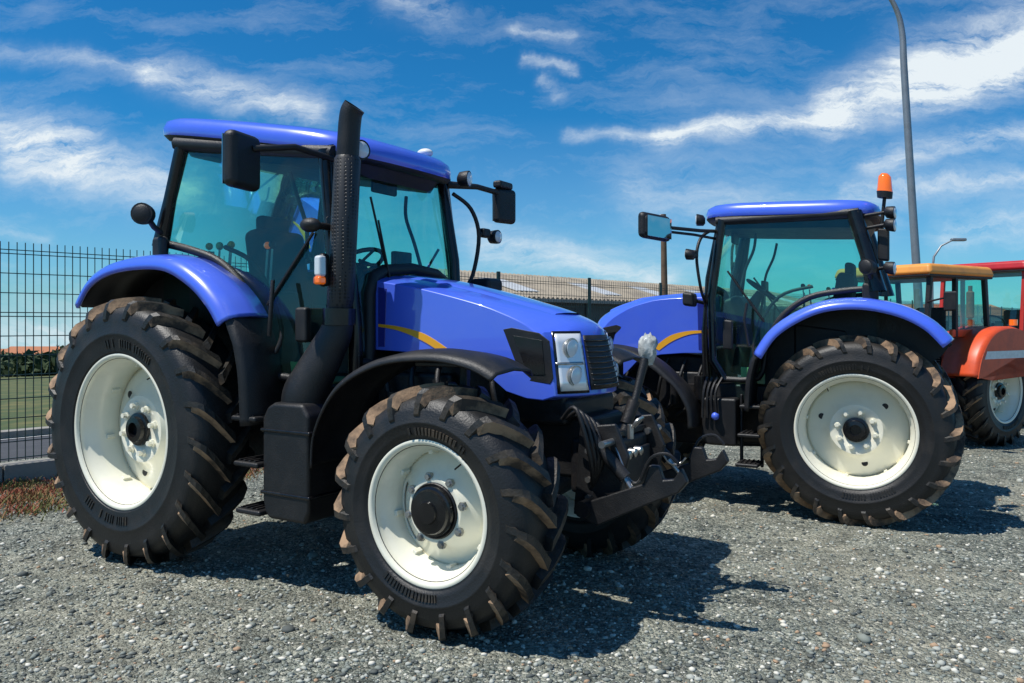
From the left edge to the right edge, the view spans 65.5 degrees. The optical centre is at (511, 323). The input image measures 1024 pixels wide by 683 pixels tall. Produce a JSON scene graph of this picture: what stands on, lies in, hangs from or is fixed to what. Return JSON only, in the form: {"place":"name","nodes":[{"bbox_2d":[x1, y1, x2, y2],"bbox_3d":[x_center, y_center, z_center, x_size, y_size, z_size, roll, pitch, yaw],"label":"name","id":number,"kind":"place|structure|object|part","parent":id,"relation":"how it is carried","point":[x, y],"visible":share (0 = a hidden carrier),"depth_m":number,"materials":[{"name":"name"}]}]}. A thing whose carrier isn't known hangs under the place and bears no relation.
{"place":"outdoors","nodes":[
{"label":"outdoors","id":0,"kind":"place"},
{"bbox_2d":[1,375,55,429],"bbox_3d":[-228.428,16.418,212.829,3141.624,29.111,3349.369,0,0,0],"label":"grass field","id":1,"kind":"structure","parent":0,"point":[21,402],"depth_m":25.43,"materials":[{"name":"green plant"}]},
{"bbox_2d":[4,346,59,353],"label":"farmhouse","id":2,"kind":"object","parent":1,"relation":"on","point":[13,349],"visible":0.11,"depth_m":148.97,"materials":[{"name":"ceramic"}]},
{"bbox_2d":[1,345,64,376],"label":"distant treeline","id":3,"kind":"object","parent":1,"relation":"on","point":[29,365],"visible":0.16,"depth_m":95.16,"materials":[{"name":"green plant"}]},
{"bbox_2d":[367,266,805,362],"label":"warehouse","id":4,"kind":"structure","parent":1,"relation":"on","point":[515,286],"depth_m":26.23,"materials":[{"name":"metal"}]},
{"bbox_2d":[1,375,740,460],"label":"asphalt road","id":5,"kind":"structure","parent":0,"point":[21,448],"depth_m":10.77,"materials":[{"name":"grey asphalt"}]},
{"bbox_2d":[0,427,1023,682],"bbox_3d":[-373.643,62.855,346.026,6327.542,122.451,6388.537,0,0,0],"label":"ground","id":6,"kind":"structure","parent":0,"point":[734,553],"depth_m":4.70,"materials":[{"name":"grey gravel"}]},
{"bbox_2d":[1,426,50,437],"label":"road kerb","id":7,"kind":"structure","parent":6,"relation":"on","point":[21,432],"depth_m":12.96,"materials":[{"name":"concrete"}]},
{"bbox_2d":[0,467,263,523],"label":"dry weeds","id":8,"kind":"object","parent":6,"relation":"on","point":[22,493],"visible":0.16,"depth_m":7.37,"materials":[{"name":"brown plant"}]},
{"bbox_2d":[45,100,728,640],"bbox_3d":[-0.884,0.080,5.580,4.623,3.132,2.541,0,0,31],"label":"tractor","id":9,"kind":"object","parent":6,"relation":"on","point":[453,452],"visible":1,"depth_m":4.87,"materials":[{"name":"metal"}]},
{"bbox_3d":[-2.025,-0.600,6.265,0.170,1.260,1.480,0,0,31],"label":"rear window","id":10,"kind":"part","parent":9,"relation":"part of","materials":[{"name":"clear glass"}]},
{"bbox_2d":[0,241,1019,484],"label":"wire fence","id":11,"kind":"object","parent":6,"relation":"on","point":[36,468],"visible":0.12,"depth_m":8.38,"materials":[{"name":"metal"}]},
{"bbox_2d":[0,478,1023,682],"bbox_3d":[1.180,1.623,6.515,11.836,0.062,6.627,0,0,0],"label":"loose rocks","id":12,"kind":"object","parent":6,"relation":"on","point":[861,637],"visible":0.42,"depth_m":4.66,"materials":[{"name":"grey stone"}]},
{"bbox_2d":[660,214,667,294],"bbox_3d":[3.990,-0.120,21.000,0.300,5.501,0.200,0,0,0],"label":"utility pole","id":13,"kind":"object","parent":6,"relation":"on","point":[664,282],"visible":0.2,"depth_m":20.93,"materials":[{"name":"brown wood"}]},
{"bbox_2d":[598,173,964,526],"bbox_3d":[2.088,0.202,7.656,3.906,2.882,2.353,0,0,28],"label":"tractor","id":14,"kind":"object","parent":6,"relation":"on","point":[842,405],"visible":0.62,"depth_m":6.65,"materials":[{"name":"metal"}]},
{"bbox_3d":[3.218,-0.326,7.114,0.150,1.122,1.302,0,0,28],"label":"rear window","id":15,"kind":"part","parent":14,"relation":"part of","materials":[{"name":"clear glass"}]},
{"bbox_2d":[889,0,922,309],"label":"street lamp","id":16,"kind":"object","parent":6,"relation":"on","point":[915,247],"visible":0.68,"depth_m":21.92,"materials":[{"name":"metal"}]},
{"bbox_2d":[835,263,1023,445],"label":"tractor","id":17,"kind":"object","parent":6,"relation":"on","point":[983,367],"visible":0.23,"depth_m":10.38,"materials":[{"name":"metal"}]},
{"bbox_2d":[932,238,966,307],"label":"street lamp","id":18,"kind":"object","parent":6,"relation":"on","point":[951,240],"visible":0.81,"depth_m":43.95,"materials":[{"name":"metal"}]},
{"bbox_2d":[949,317,1002,329],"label":"walls","id":19,"kind":"structure","parent":6,"relation":"on","point":[950,323],"depth_m":64.96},
{"bbox_2d":[903,304,1003,316],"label":"roof","id":20,"kind":"structure","parent":19,"relation":"on","point":[950,312],"depth_m":66.72,"materials":[{"name":"ceramic"}]},
{"bbox_2d":[936,260,1023,364],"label":"tractor","id":21,"kind":"object","parent":6,"relation":"on","point":[1008,269],"visible":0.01,"depth_m":12.33,"materials":[{"name":"metal"}]},
{"bbox_2d":[0,0,1023,348],"label":"sky","id":22,"kind":"structure","parent":0,"point":[597,115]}
]}

